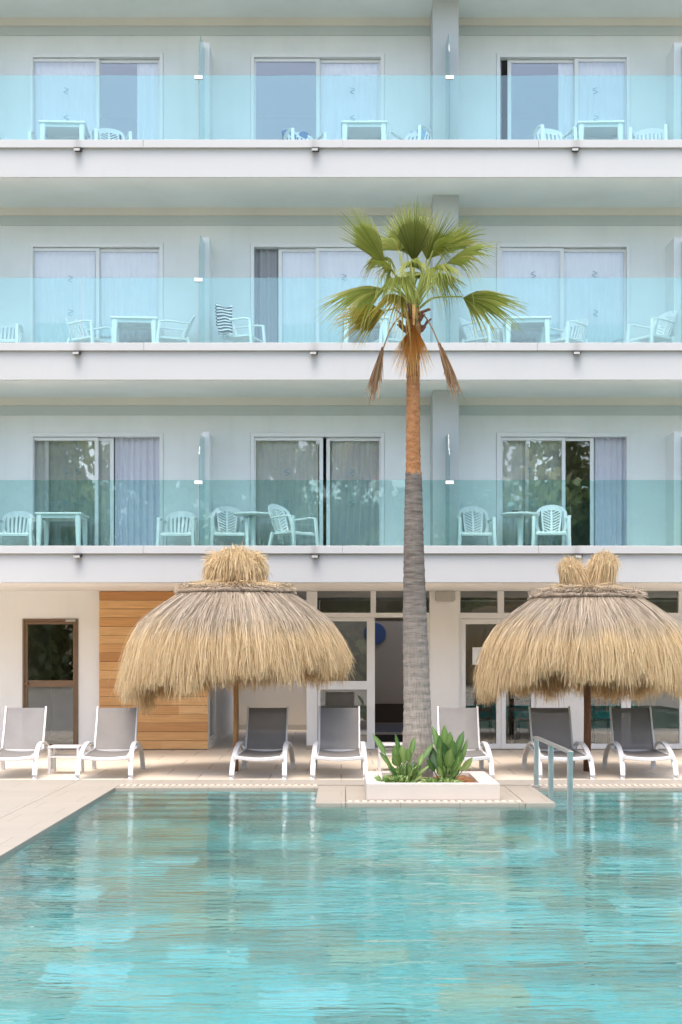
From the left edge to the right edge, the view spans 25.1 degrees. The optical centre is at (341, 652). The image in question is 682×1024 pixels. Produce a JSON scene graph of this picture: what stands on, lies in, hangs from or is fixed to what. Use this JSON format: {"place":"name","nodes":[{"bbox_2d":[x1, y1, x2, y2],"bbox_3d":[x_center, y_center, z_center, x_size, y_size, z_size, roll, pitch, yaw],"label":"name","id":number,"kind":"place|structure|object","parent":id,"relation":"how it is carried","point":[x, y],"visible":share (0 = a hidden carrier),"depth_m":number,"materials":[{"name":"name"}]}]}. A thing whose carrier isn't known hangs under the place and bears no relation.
{"place":"outdoors","nodes":[
{"label":"outdoors","id":0,"kind":"place"},
{"bbox_2d":[0,0,681,749],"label":"hotel building","id":1,"kind":"structure","parent":0,"point":[214,186],"depth_m":23.41,"materials":[{"name":"paint"}]},
{"bbox_2d":[0,323,22,342],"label":"plastic chair","id":2,"kind":"object","parent":1,"relation":"on","point":[17,328],"visible":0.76,"depth_m":23.30,"materials":[{"name":"white plastic"}]},
{"bbox_2d":[0,511,34,545],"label":"plastic chair","id":3,"kind":"object","parent":1,"relation":"on","point":[25,515],"visible":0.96,"depth_m":23.21,"materials":[{"name":"plastic"}]},
{"bbox_2d":[0,131,35,139],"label":"plastic chair","id":4,"kind":"object","parent":1,"relation":"on","point":[31,135],"visible":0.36,"depth_m":23.07,"materials":[{"name":"white plastic"}]},
{"bbox_2d":[35,441,44,545],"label":"curtain","id":5,"kind":"object","parent":1,"relation":"attached to","point":[39,476],"visible":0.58,"depth_m":23.58,"materials":[{"name":"white fabric"}]},
{"bbox_2d":[22,619,77,748],"bbox_3d":[-4.709,0.506,24.823,0.898,2.108,0.154,0,0,0],"label":"brown door","id":6,"kind":"structure","parent":1,"relation":"in","point":[26,683],"depth_m":24.80,"materials":[{"name":"brown wood"}]},
{"bbox_2d":[35,512,88,545],"bbox_3d":[-4.194,-1.722,23.030,0.690,0.723,0.690,0,0,0],"label":"square table","id":7,"kind":"object","parent":1,"relation":"on","point":[78,518],"visible":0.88,"depth_m":22.72,"materials":[{"name":"white plastic"}]},
{"bbox_2d":[38,120,89,139],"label":"square table","id":8,"kind":"object","parent":1,"relation":"on","point":[61,130],"visible":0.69,"depth_m":22.90,"materials":[{"name":"white plastic"}]},
{"bbox_2d":[35,252,94,342],"bbox_3d":[-4.283,-5.265,23.575,0.985,1.950,0.039,0,0,0],"label":"curtain","id":9,"kind":"object","parent":1,"relation":"attached to","point":[57,295],"visible":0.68,"depth_m":23.57,"materials":[{"name":"white fabric"}]},
{"bbox_2d":[35,62,95,139],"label":"curtain","id":10,"kind":"object","parent":1,"relation":"attached to","point":[54,101],"visible":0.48,"depth_m":23.57,"materials":[{"name":"white fabric"}]},
{"bbox_2d":[49,441,109,545],"bbox_3d":[-4.004,-2.365,23.575,0.985,1.950,0.039,0,0,0],"label":"curtain","id":11,"kind":"object","parent":1,"relation":"attached to","point":[71,486],"visible":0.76,"depth_m":23.57,"materials":[{"name":"white fabric"}]},
{"bbox_2d":[66,317,111,342],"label":"plastic chair","id":12,"kind":"object","parent":1,"relation":"on","point":[75,335],"visible":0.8,"depth_m":22.92,"materials":[{"name":"white plastic"}]},
{"bbox_2d":[29,53,162,139],"bbox_3d":[-3.745,-8.164,23.478,2.044,1.997,0.145,0,0,0],"label":"window","id":13,"kind":"structure","parent":1,"relation":"in","point":[100,58],"depth_m":23.43,"materials":[{"name":"white metal"}]},
{"bbox_2d":[29,243,162,342],"bbox_3d":[-3.745,-5.264,23.478,2.044,1.997,0.145,0,0,0],"label":"window","id":14,"kind":"structure","parent":1,"relation":"in","point":[98,248],"depth_m":23.45,"materials":[{"name":"white metal"}]},
{"bbox_2d":[29,433,162,545],"bbox_3d":[-3.745,-2.364,23.478,2.044,1.997,0.145,0,0,0],"label":"window","id":15,"kind":"structure","parent":1,"relation":"in","point":[33,437],"depth_m":23.45,"materials":[{"name":"white metal"}]},
{"bbox_2d":[92,128,131,139],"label":"plastic chair","id":16,"kind":"object","parent":1,"relation":"on","point":[100,131],"visible":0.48,"depth_m":23.39,"materials":[{"name":"white plastic"}]},
{"bbox_2d":[101,252,157,342],"bbox_3d":[-3.258,-5.265,23.575,0.968,1.950,0.040,0,0,0],"label":"curtain","id":17,"kind":"object","parent":1,"relation":"attached to","point":[129,283],"visible":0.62,"depth_m":23.57,"materials":[{"name":"white fabric"}]},
{"bbox_2d":[111,316,157,342],"bbox_3d":[-3.092,-4.622,23.030,0.690,0.723,0.690,0,0,-4],"label":"square table","id":18,"kind":"object","parent":1,"relation":"on","point":[128,323],"visible":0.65,"depth_m":22.73,"materials":[{"name":"white plastic"}]},
{"bbox_2d":[115,438,158,545],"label":"curtain","id":19,"kind":"object","parent":1,"relation":"attached to","point":[136,487],"visible":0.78,"depth_m":23.57,"materials":[{"name":"white fabric"}]},
{"bbox_2d":[137,64,157,139],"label":"curtain","id":20,"kind":"object","parent":1,"relation":"attached to","point":[147,107],"visible":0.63,"depth_m":23.57,"materials":[{"name":"white fabric"}]},
{"bbox_2d":[156,315,195,342],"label":"plastic chair","id":21,"kind":"object","parent":1,"relation":"on","point":[184,338],"visible":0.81,"depth_m":22.78,"materials":[{"name":"white plastic"}]},
{"bbox_2d":[156,511,197,545],"bbox_3d":[-2.448,-1.759,23.034,0.600,0.808,0.653,0,0,3],"label":"plastic chair","id":22,"kind":"object","parent":1,"relation":"on","point":[192,522],"visible":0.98,"depth_m":23.20,"materials":[{"name":"white plastic"}]},
{"bbox_2d":[210,678,213,739],"bbox_3d":[-2.220,0.445,25.775,0.060,2.046,1.246,0,0,0],"label":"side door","id":23,"kind":"structure","parent":1,"relation":"in","point":[211,700],"depth_m":26.25,"materials":[{"name":"white glass"}]},
{"bbox_2d":[209,506,248,545],"bbox_3d":[-1.700,-1.794,22.998,0.600,0.878,0.682,0,0,-8],"label":"plastic chair","id":24,"kind":"object","parent":1,"relation":"on","point":[223,509],"visible":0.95,"depth_m":23.17,"materials":[{"name":"white plastic"}]},
{"bbox_2d":[221,317,265,342],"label":"plastic chair","id":25,"kind":"object","parent":1,"relation":"on","point":[243,338],"visible":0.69,"depth_m":22.68,"materials":[{"name":"plastic"}]},
{"bbox_2d":[215,304,232,334],"bbox_3d":[-1.724,-4.894,22.572,0.251,0.485,0.114,0,-12,-18],"label":"towel","id":26,"kind":"object","parent":25,"relation":"on","point":[223,321],"visible":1,"depth_m":22.52,"materials":[{"name":"fabric"}]},
{"bbox_2d":[233,512,271,545],"bbox_3d":[-1.323,-1.723,22.900,0.584,0.721,0.584,0,0,0],"label":"round table","id":27,"kind":"object","parent":1,"relation":"on","point":[252,516],"visible":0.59,"depth_m":22.86,"materials":[{"name":"white plastic"}]},
{"bbox_2d":[255,249,277,342],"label":"curtain","id":28,"kind":"object","parent":1,"relation":"attached to","point":[266,287],"visible":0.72,"depth_m":23.57,"materials":[{"name":"grey fabric"}]},
{"bbox_2d":[256,441,317,545],"bbox_3d":[-0.858,-2.365,23.575,1.009,1.950,0.051,0,0,0],"label":"curtain","id":29,"kind":"object","parent":1,"relation":"attached to","point":[296,488],"visible":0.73,"depth_m":23.57,"materials":[{"name":"white fabric"}]},
{"bbox_2d":[268,504,318,545],"bbox_3d":[-0.758,-1.794,22.781,0.682,0.878,0.600,0,0,40],"label":"plastic chair","id":30,"kind":"object","parent":1,"relation":"on","point":[292,533],"visible":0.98,"depth_m":22.78,"materials":[{"name":"plastic"}]},
{"bbox_2d":[283,252,315,342],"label":"curtain","id":31,"kind":"object","parent":1,"relation":"attached to","point":[299,295],"visible":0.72,"depth_m":23.57,"materials":[{"name":"white fabric"}]},
{"bbox_2d":[283,128,326,139],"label":"plastic chair","id":32,"kind":"object","parent":1,"relation":"on","point":[292,136],"visible":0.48,"depth_m":23.12,"materials":[{"name":"white plastic"}]},
{"bbox_2d":[282,129,310,139],"bbox_3d":[-0.674,-7.812,23.407,0.460,0.354,0.114,0,-12,-20],"label":"towel","id":33,"kind":"object","parent":32,"relation":"on","point":[303,134],"visible":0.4,"depth_m":23.41,"materials":[{"name":"blue fabric"}]},
{"bbox_2d":[250,53,383,139],"bbox_3d":[-0.365,-8.164,23.478,2.044,1.997,0.145,0,0,0],"label":"window","id":34,"kind":"structure","parent":1,"relation":"in","point":[320,58],"depth_m":23.45,"materials":[{"name":"white metal"}]},
{"bbox_2d":[250,243,383,342],"bbox_3d":[-0.365,-5.264,23.478,2.044,1.997,0.145,0,0,0],"label":"window","id":35,"kind":"structure","parent":1,"relation":"in","point":[282,247],"depth_m":23.45,"materials":[{"name":"white metal"}]},
{"bbox_2d":[250,433,383,545],"bbox_3d":[-0.365,-2.364,23.478,2.044,1.997,0.145,0,0,0],"label":"window","id":36,"kind":"structure","parent":1,"relation":"in","point":[254,437],"depth_m":23.45,"materials":[{"name":"white metal"}]},
{"bbox_2d":[318,618,374,748],"bbox_3d":[0.080,0.496,24.827,0.928,2.124,0.055,0,0,0],"label":"entrance door","id":37,"kind":"structure","parent":1,"relation":"in","point":[369,685],"depth_m":24.80,"materials":[{"name":"white metal"}]},
{"bbox_2d":[321,64,377,139],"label":"curtain","id":38,"kind":"object","parent":1,"relation":"attached to","point":[340,102],"visible":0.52,"depth_m":23.57,"materials":[{"name":"white fabric"}]},
{"bbox_2d":[320,252,378,342],"bbox_3d":[0.135,-5.265,23.575,0.976,1.950,0.039,0,0,0],"label":"curtain","id":39,"kind":"object","parent":1,"relation":"attached to","point":[334,266],"visible":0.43,"depth_m":23.57,"materials":[{"name":"white fabric"}]},
{"bbox_2d":[330,441,378,545],"bbox_3d":[0.197,-2.365,23.575,0.886,1.950,0.054,0,0,0],"label":"curtain","id":40,"kind":"object","parent":1,"relation":"attached to","point":[357,524],"visible":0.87,"depth_m":23.57,"materials":[{"name":"white fabric"}]},
{"bbox_2d":[341,121,387,139],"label":"square table","id":41,"kind":"object","parent":1,"relation":"on","point":[363,130],"visible":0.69,"depth_m":22.90,"materials":[{"name":"white plastic"}]},
{"bbox_2d":[343,316,388,342],"bbox_3d":[0.365,-4.622,23.030,0.690,0.723,0.690,0,0,0],"label":"square table","id":42,"kind":"object","parent":1,"relation":"on","point":[385,327],"visible":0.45,"depth_m":22.70,"materials":[{"name":"white plastic"}]},
{"bbox_2d":[364,623,385,644],"bbox_3d":[0.684,-0.391,31.184,0.450,0.450,0.012,0,0,0],"label":"round sign","id":43,"kind":"object","parent":1,"relation":"attached to","point":[380,633],"visible":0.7,"depth_m":31.18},
{"bbox_2d":[364,320,405,342],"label":"plastic chair","id":44,"kind":"object","parent":1,"relation":"on","point":[399,337],"visible":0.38,"depth_m":22.97,"materials":[{"name":"white plastic"}]},
{"bbox_2d":[387,125,431,139],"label":"plastic chair","id":45,"kind":"object","parent":1,"relation":"on","point":[414,134],"visible":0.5,"depth_m":23.06,"materials":[{"name":"white plastic"}]},
{"bbox_2d":[410,128,430,139],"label":"clothes","id":46,"kind":"object","parent":45,"relation":"on","point":[423,133],"visible":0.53,"depth_m":23.22,"materials":[{"name":"blue fabric"}]},
{"bbox_2d":[435,591,454,601],"bbox_3d":[1.670,-0.908,24.650,0.319,0.170,0.180,0,0,0],"label":"loudspeaker","id":47,"kind":"object","parent":1,"relation":"attached to","point":[444,596],"visible":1,"depth_m":24.56,"materials":[{"name":"beige plastic"}]},
{"bbox_2d":[472,647,481,664],"bbox_3d":[2.210,0.052,24.820,0.170,0.280,0.003,0,0,0],"label":"notice","id":48,"kind":"object","parent":1,"relation":"attached to","point":[476,651],"visible":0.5,"depth_m":24.82,"materials":[{"name":"paper"}]},
{"bbox_2d":[458,506,496,545],"bbox_3d":[2.003,-1.794,22.998,0.600,0.878,0.682,0,0,-2],"label":"plastic chair","id":49,"kind":"object","parent":1,"relation":"on","point":[471,509],"visible":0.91,"depth_m":23.16,"materials":[{"name":"white plastic"}]},
{"bbox_2d":[461,619,500,748],"bbox_3d":[2.262,0.504,24.827,0.647,2.104,0.055,0,0,0],"label":"terrace door","id":50,"kind":"structure","parent":1,"relation":"in","point":[497,745],"depth_m":24.80,"materials":[{"name":"white metal"}]},
{"bbox_2d":[459,318,505,342],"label":"plastic chair","id":51,"kind":"object","parent":1,"relation":"on","point":[467,328],"visible":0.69,"depth_m":22.99,"materials":[{"name":"white plastic"}]},
{"bbox_2d":[500,61,500,139],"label":"curtain","id":52,"kind":"object","parent":1,"relation":"attached to","point":[500,100],"visible":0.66,"depth_m":23.58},
{"bbox_2d":[503,441,524,545],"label":"curtain","id":53,"kind":"object","parent":1,"relation":"attached to","point":[513,475],"visible":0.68,"depth_m":23.58,"materials":[{"name":"white fabric"}]},
{"bbox_2d":[501,619,535,748],"bbox_3d":[2.869,0.504,24.827,0.559,2.104,0.055,0,0,0],"label":"terrace door","id":54,"kind":"structure","parent":1,"relation":"in","point":[504,745],"depth_m":24.80,"materials":[{"name":"white metal"}]},
{"bbox_2d":[501,512,539,545],"bbox_3d":[2.678,-1.723,22.900,0.584,0.721,0.584,0,0,0],"label":"round table","id":55,"kind":"object","parent":1,"relation":"on","point":[520,516],"visible":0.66,"depth_m":22.86,"materials":[{"name":"white plastic"}]},
{"bbox_2d":[502,316,550,342],"bbox_3d":[2.783,-4.622,23.030,0.690,0.723,0.690,0,0,3],"label":"square table","id":56,"kind":"object","parent":1,"relation":"on","point":[533,323],"visible":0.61,"depth_m":22.72,"materials":[{"name":"white plastic"}]},
{"bbox_2d":[503,252,559,342],"bbox_3d":[2.901,-5.265,23.575,0.960,1.950,0.039,0,0,0],"label":"curtain","id":57,"kind":"object","parent":1,"relation":"attached to","point":[539,293],"visible":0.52,"depth_m":23.58,"materials":[{"name":"white fabric"}]},
{"bbox_2d":[529,441,560,545],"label":"curtain","id":58,"kind":"object","parent":1,"relation":"attached to","point":[545,475],"visible":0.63,"depth_m":23.58,"materials":[{"name":"white fabric"}]},
{"bbox_2d":[531,505,570,545],"bbox_3d":[3.127,-1.794,22.798,0.600,0.878,0.682,0,0,8],"label":"plastic chair","id":59,"kind":"object","parent":1,"relation":"on","point":[567,524],"visible":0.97,"depth_m":22.96,"materials":[{"name":"white plastic"}]},
{"bbox_2d":[532,124,576,139],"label":"plastic chair","id":60,"kind":"object","parent":1,"relation":"on","point":[541,130],"visible":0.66,"depth_m":23.13,"materials":[{"name":"white plastic"}]},
{"bbox_2d":[496,53,629,139],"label":"window","id":61,"kind":"structure","parent":1,"relation":"in","point":[511,58],"depth_m":23.45,"materials":[{"name":"white metal"}]},
{"bbox_2d":[496,243,629,342],"bbox_3d":[3.395,-5.264,23.478,2.044,1.997,0.145,0,0,0],"label":"window","id":62,"kind":"structure","parent":1,"relation":"in","point":[506,247],"depth_m":23.45,"materials":[{"name":"white metal"}]},
{"bbox_2d":[496,433,629,545],"bbox_3d":[3.395,-2.364,23.478,2.044,1.997,0.145,0,0,0],"label":"window","id":63,"kind":"structure","parent":1,"relation":"in","point":[500,437],"depth_m":23.45,"materials":[{"name":"white metal"}]},
{"bbox_2d":[539,318,588,342],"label":"plastic chair","id":64,"kind":"object","parent":1,"relation":"on","point":[566,337],"visible":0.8,"depth_m":23.02,"materials":[{"name":"white plastic"}]},
{"bbox_2d":[558,64,572,139],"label":"curtain","id":65,"kind":"object","parent":1,"relation":"attached to","point":[565,104],"visible":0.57,"depth_m":23.57,"materials":[{"name":"white fabric"}]},
{"bbox_2d":[564,252,622,342],"bbox_3d":[3.918,-5.265,23.575,0.993,1.950,0.039,0,0,0],"label":"curtain","id":66,"kind":"object","parent":1,"relation":"attached to","point":[586,293],"visible":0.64,"depth_m":23.57,"materials":[{"name":"white fabric"}]},
{"bbox_2d":[572,120,624,139],"bbox_3d":[3.861,-7.522,23.030,0.690,0.723,0.690,0,0,2],"label":"square table","id":67,"kind":"object","parent":1,"relation":"on","point":[601,130],"visible":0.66,"depth_m":22.89,"materials":[{"name":"white plastic"}]},
{"bbox_2d":[578,62,624,139],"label":"curtain","id":68,"kind":"object","parent":1,"relation":"attached to","point":[606,102],"visible":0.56,"depth_m":23.57,"materials":[{"name":"white fabric"}]},
{"bbox_2d":[591,696,625,748],"bbox_3d":[4.275,0.504,24.827,0.669,2.104,0.055,0,0,0],"label":"terrace door","id":69,"kind":"structure","parent":1,"relation":"in","point":[593,745],"depth_m":24.80,"materials":[{"name":"white glass"}]},
{"bbox_2d":[594,438,624,545],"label":"curtain","id":70,"kind":"object","parent":1,"relation":"attached to","point":[609,491],"visible":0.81,"depth_m":23.57,"materials":[{"name":"white fabric"}]},
{"bbox_2d":[629,124,668,139],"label":"plastic chair","id":71,"kind":"object","parent":1,"relation":"on","point":[651,131],"visible":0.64,"depth_m":23.17,"materials":[{"name":"white plastic"}]},
{"bbox_2d":[625,311,676,342],"bbox_3d":[4.660,-4.694,22.826,0.682,0.878,0.600,0,0,-32],"label":"plastic chair","id":72,"kind":"object","parent":1,"relation":"on","point":[669,320],"visible":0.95,"depth_m":22.83,"materials":[{"name":"plastic"}]},
{"bbox_2d":[626,619,681,748],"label":"terrace door","id":73,"kind":"structure","parent":1,"relation":"in","point":[628,703],"depth_m":24.80,"materials":[{"name":"white metal"}]},
{"bbox_2d":[0,791,681,1023],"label":"pool water","id":74,"kind":"structure","parent":0,"point":[208,907],"depth_m":9.43,"materials":[{"name":"teal liquid"}]},
{"bbox_2d":[0,730,681,779],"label":"terrace","id":75,"kind":"structure","parent":0,"point":[212,762],"depth_m":21.15,"materials":[{"name":"tile"}]},
{"bbox_2d":[0,706,52,779],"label":"sun lounger","id":76,"kind":"object","parent":75,"relation":"on","point":[24,729],"visible":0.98,"depth_m":20.39,"materials":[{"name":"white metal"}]},
{"bbox_2d":[48,745,83,773],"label":"side table","id":77,"kind":"object","parent":75,"relation":"on","point":[54,755],"visible":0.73,"depth_m":19.76,"materials":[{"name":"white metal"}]},
{"bbox_2d":[75,706,144,779],"bbox_3d":[-2.974,1.144,19.829,0.716,0.853,1.790,0,0,-2],"label":"sun lounger","id":78,"kind":"object","parent":75,"relation":"on","point":[116,730],"visible":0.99,"depth_m":20.36,"materials":[{"name":"white plastic"}]},
{"bbox_2d":[109,542,356,770],"bbox_3d":[-1.426,0.042,20.304,3.268,3.055,3.270,0,0,0],"label":"thatched parasol","id":79,"kind":"object","parent":75,"relation":"on","point":[233,617],"visible":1,"depth_m":19.36,"materials":[{"name":"beige plant"}]},
{"bbox_2d":[229,706,294,779],"bbox_3d":[-1.006,1.144,19.830,0.716,0.853,1.790,0,0,2],"label":"sun lounger","id":80,"kind":"object","parent":75,"relation":"on","point":[266,731],"visible":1,"depth_m":20.36,"materials":[{"name":"white plastic"}]},
{"bbox_2d":[310,706,367,779],"bbox_3d":[-0.026,1.144,19.830,0.716,0.853,1.790,0,0,0],"label":"sun lounger","id":81,"kind":"object","parent":75,"relation":"on","point":[338,734],"visible":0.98,"depth_m":20.35,"materials":[{"name":"white metal"}]},
{"bbox_2d":[378,742,401,770],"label":"side table","id":82,"kind":"object","parent":75,"relation":"on","point":[387,753],"visible":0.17,"depth_m":20.25,"materials":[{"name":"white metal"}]},
{"bbox_2d":[433,706,493,778],"bbox_3d":[1.552,1.144,19.830,0.716,0.853,1.790,0,0,1],"label":"sun lounger","id":83,"kind":"object","parent":75,"relation":"on","point":[456,722],"visible":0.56,"depth_m":20.45,"materials":[{"name":"white plastic"}]},
{"bbox_2d":[466,692,491,742],"bbox_3d":[2.297,1.110,25.570,0.450,0.923,0.511,0,0,5],"label":"dining chair","id":84,"kind":"object","parent":75,"relation":"on","point":[489,720],"visible":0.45,"depth_m":25.35,"materials":[{"name":"brown wood"}]},
{"bbox_2d":[468,699,495,741],"bbox_3d":[2.350,1.190,26.500,0.916,0.760,0.916,0,0,0],"label":"dining table","id":85,"kind":"object","parent":75,"relation":"on","point":[484,714],"visible":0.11,"depth_m":26.04,"materials":[{"name":"brown wood"}]},
{"bbox_2d":[508,692,530,742],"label":"dining chair","id":86,"kind":"object","parent":75,"relation":"on","point":[514,720],"visible":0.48,"depth_m":25.36,"materials":[{"name":"brown wood"}]},
{"bbox_2d":[510,697,530,741],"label":"dining table","id":87,"kind":"object","parent":75,"relation":"on","point":[516,714],"visible":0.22,"depth_m":26.99,"materials":[{"name":"brown wood"}]},
{"bbox_2d":[522,706,594,779],"bbox_3d":[2.791,1.144,19.830,0.716,0.853,1.790,0,0,0],"label":"sun lounger","id":88,"kind":"object","parent":75,"relation":"on","point":[553,725],"visible":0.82,"depth_m":20.40,"materials":[{"name":"white metal"}]},
{"bbox_2d":[470,548,681,770],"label":"thatched parasol","id":89,"kind":"object","parent":75,"relation":"on","point":[591,629],"visible":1,"depth_m":19.43,"materials":[{"name":"beige plant"}]},
{"bbox_2d":[591,693,618,742],"bbox_3d":[4.355,1.110,25.620,0.450,0.923,0.511,0,0,-10],"label":"dining chair","id":90,"kind":"object","parent":75,"relation":"on","point":[594,719],"visible":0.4,"depth_m":25.40,"materials":[{"name":"brown wood"}]},
{"bbox_2d":[591,699,637,717],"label":"dining table","id":91,"kind":"object","parent":75,"relation":"on","point":[602,714],"visible":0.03,"depth_m":26.14,"materials":[{"name":"brown wood"}]},
{"bbox_2d":[602,706,678,779],"bbox_3d":[3.851,1.144,19.829,0.716,0.853,1.790,0,0,2],"label":"sun lounger","id":92,"kind":"object","parent":75,"relation":"on","point":[632,731],"visible":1,"depth_m":20.36,"materials":[{"name":"white plastic"}]},
{"bbox_2d":[0,780,681,817],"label":"pool surround","id":93,"kind":"object","parent":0,"point":[15,795],"visible":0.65,"depth_m":18.40,"materials":[{"name":"stone"}]},
{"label":"pool basin","id":94,"kind":"structure","parent":0,"visible":0},
{"bbox_2d":[0,784,555,859],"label":"pool coping","id":95,"kind":"object","parent":94,"relation":"on","point":[23,826],"visible":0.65,"depth_m":16.00,"materials":[{"name":"stone"}]},
{"bbox_2d":[119,784,317,785],"bbox_3d":[-1.457,1.639,18.160,2.366,0.141,0.200,0,0,0],"label":"overflow grate","id":96,"kind":"object","parent":95,"relation":"on","point":[218,785],"visible":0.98,"depth_m":18.25,"materials":[{"name":"plastic"}]},
{"bbox_2d":[115,786,681,790],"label":"pool lip","id":97,"kind":"object","parent":95,"relation":"on","point":[315,788],"visible":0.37,"depth_m":17.83,"materials":[{"name":"beige stone"}]},
{"bbox_2d":[364,771,499,799],"bbox_3d":[0.980,1.484,17.210,1.420,0.167,1.780,0,0,0],"label":"planter","id":98,"kind":"object","parent":95,"relation":"on","point":[479,785],"visible":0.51,"depth_m":16.32,"materials":[{"name":"paint"}]},
{"bbox_2d":[374,774,416,782],"bbox_3d":[0.585,1.391,16.714,0.451,0.127,0.351,0,0,-8],"label":"plant","id":99,"kind":"object","parent":98,"relation":"in","point":[393,779],"visible":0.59,"depth_m":16.66,"materials":[{"name":"green plant"}]},
{"bbox_2d":[372,734,433,781],"bbox_3d":[0.683,1.172,16.970,0.604,0.564,0.415,0,0,17],"label":"leafy plant","id":100,"kind":"object","parent":98,"relation":"on","point":[401,754],"visible":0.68,"depth_m":16.90,"materials":[{"name":"green plant"}]},
{"bbox_2d":[313,195,531,781],"bbox_3d":[0.902,-1.912,17.308,2.433,6.750,1.602,0,0,0],"label":"palm tree","id":101,"kind":"object","parent":98,"relation":"on","point":[412,237],"visible":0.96,"depth_m":17.18,"materials":[{"name":"green plant"}]},
{"bbox_2d":[417,777,463,782],"bbox_3d":[1.076,1.404,16.728,0.500,0.102,0.296,0,0,-16],"label":"plant","id":102,"kind":"object","parent":98,"relation":"in","point":[440,780],"visible":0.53,"depth_m":16.67,"materials":[{"name":"green plant"}]},
{"bbox_2d":[427,725,472,779],"bbox_3d":[1.205,1.126,16.949,0.507,0.656,0.303,0,0,17],"label":"leafy plant","id":103,"kind":"object","parent":98,"relation":"on","point":[446,759],"visible":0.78,"depth_m":16.91,"materials":[{"name":"green plant"}]},
{"bbox_2d":[348,800,520,801],"bbox_3d":[0.985,1.639,16.210,1.866,0.141,0.170,0,0,0],"label":"overflow grate","id":104,"kind":"object","parent":95,"relation":"on","point":[436,801],"visible":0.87,"depth_m":16.23,"materials":[{"name":"plastic"}]},
{"bbox_2d":[532,736,573,813],"bbox_3d":[2.285,1.748,16.640,0.110,1.543,2.740,0,0,0],"label":"pool handrail","id":105,"kind":"object","parent":95,"relation":"on","point":[552,746],"visible":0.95,"depth_m":16.68,"materials":[{"name":"silver metal"}]},
{"bbox_2d":[530,784,681,785],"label":"overflow grate","id":106,"kind":"object","parent":95,"relation":"on","point":[613,785],"visible":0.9,"depth_m":18.20,"materials":[{"name":"plastic"}]}
]}

